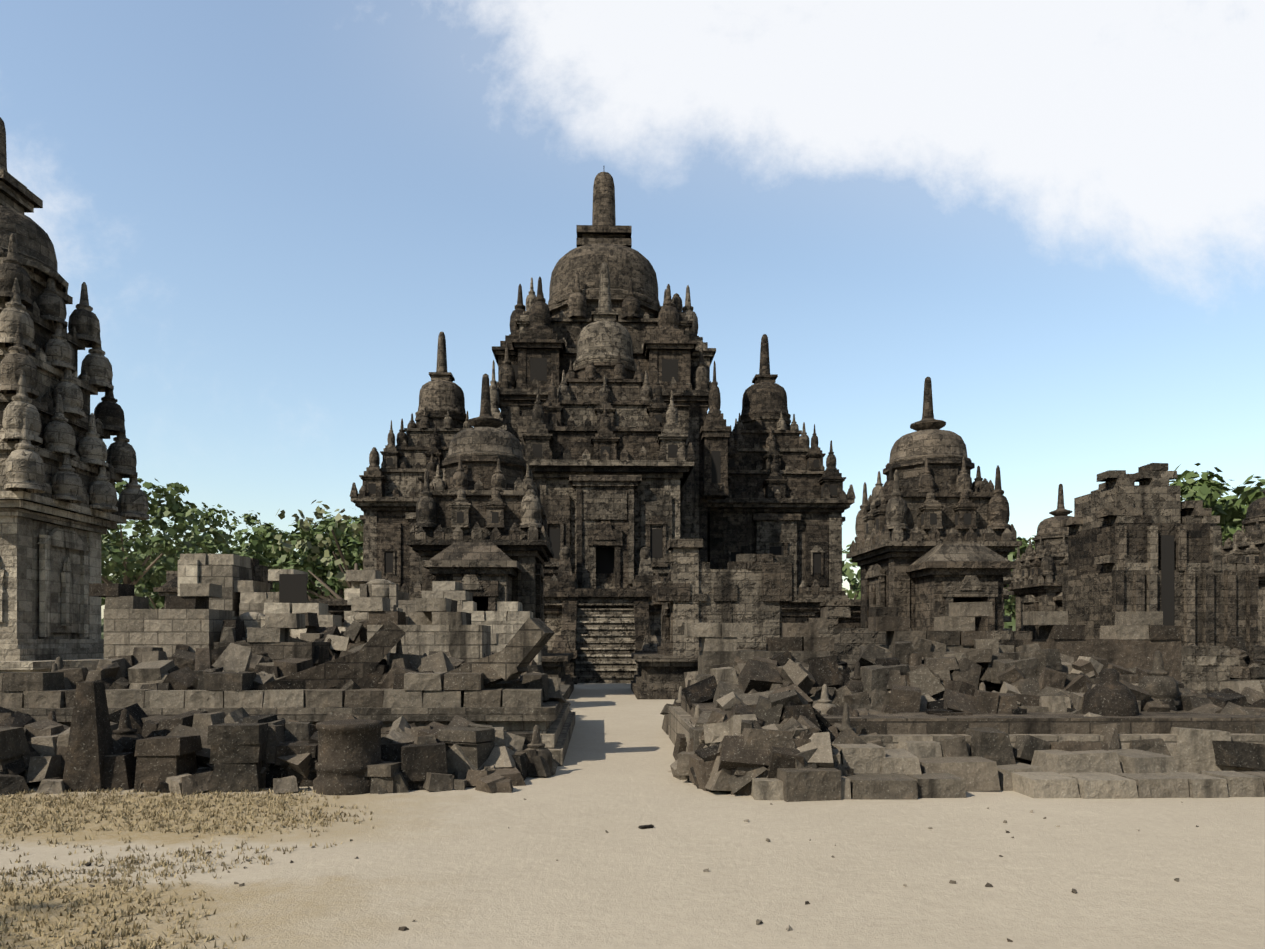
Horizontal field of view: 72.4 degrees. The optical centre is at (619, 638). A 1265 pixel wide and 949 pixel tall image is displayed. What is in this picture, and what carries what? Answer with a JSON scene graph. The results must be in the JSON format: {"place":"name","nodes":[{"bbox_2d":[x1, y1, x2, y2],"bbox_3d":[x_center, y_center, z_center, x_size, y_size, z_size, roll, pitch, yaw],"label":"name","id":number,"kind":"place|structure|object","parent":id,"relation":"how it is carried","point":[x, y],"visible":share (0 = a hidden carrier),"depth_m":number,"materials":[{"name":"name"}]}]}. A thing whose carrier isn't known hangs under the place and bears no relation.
{"place":"outdoors","nodes":[
{"label":"outdoors","id":0,"kind":"place"},
{"bbox_2d":[0,683,1264,948],"bbox_3d":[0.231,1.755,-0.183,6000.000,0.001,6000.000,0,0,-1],"label":"ground","id":1,"kind":"structure","parent":0,"point":[458,869],"depth_m":6.61,"materials":[{"name":"beige sand"}]},
{"bbox_2d":[0,117,148,671],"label":"temple","id":2,"kind":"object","parent":1,"relation":"on","point":[63,470],"visible":1,"depth_m":19.60,"materials":[{"name":"stone"}]},
{"bbox_2d":[0,787,373,948],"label":"grass tufts","id":3,"kind":"object","parent":1,"relation":"on","point":[129,899],"visible":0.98,"depth_m":7.23,"materials":[{"name":"brown plant"}]},
{"bbox_2d":[310,172,860,683],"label":"temple","id":4,"kind":"structure","parent":1,"relation":"on","point":[604,394],"depth_m":46.79,"materials":[{"name":"stone"}]},
{"bbox_2d":[0,771,1198,945],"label":"pebbles","id":5,"kind":"object","parent":1,"relation":"on","point":[758,922],"visible":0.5,"depth_m":6.51,"materials":[{"name":"stone"}]},
{"bbox_2d":[0,553,1264,801],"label":"ruins","id":6,"kind":"object","parent":1,"relation":"on","point":[224,673],"visible":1,"depth_m":11.92,"materials":[{"name":"stone"}]},
{"bbox_2d":[153,374,1264,699],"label":"small temples","id":7,"kind":"object","parent":1,"relation":"on","point":[935,530],"visible":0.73,"depth_m":26.55,"materials":[{"name":"stone"}]},
{"bbox_2d":[0,0,1264,618],"label":"sky","id":8,"kind":"structure","parent":0,"point":[273,216],"materials":[{"name":"blue"}]},
{"bbox_2d":[101,463,1264,638],"bbox_3d":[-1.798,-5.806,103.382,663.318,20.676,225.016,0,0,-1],"label":"tree","id":9,"kind":"object","parent":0,"point":[316,546],"depth_m":70.13,"materials":[{"name":"green plant"}]}
]}

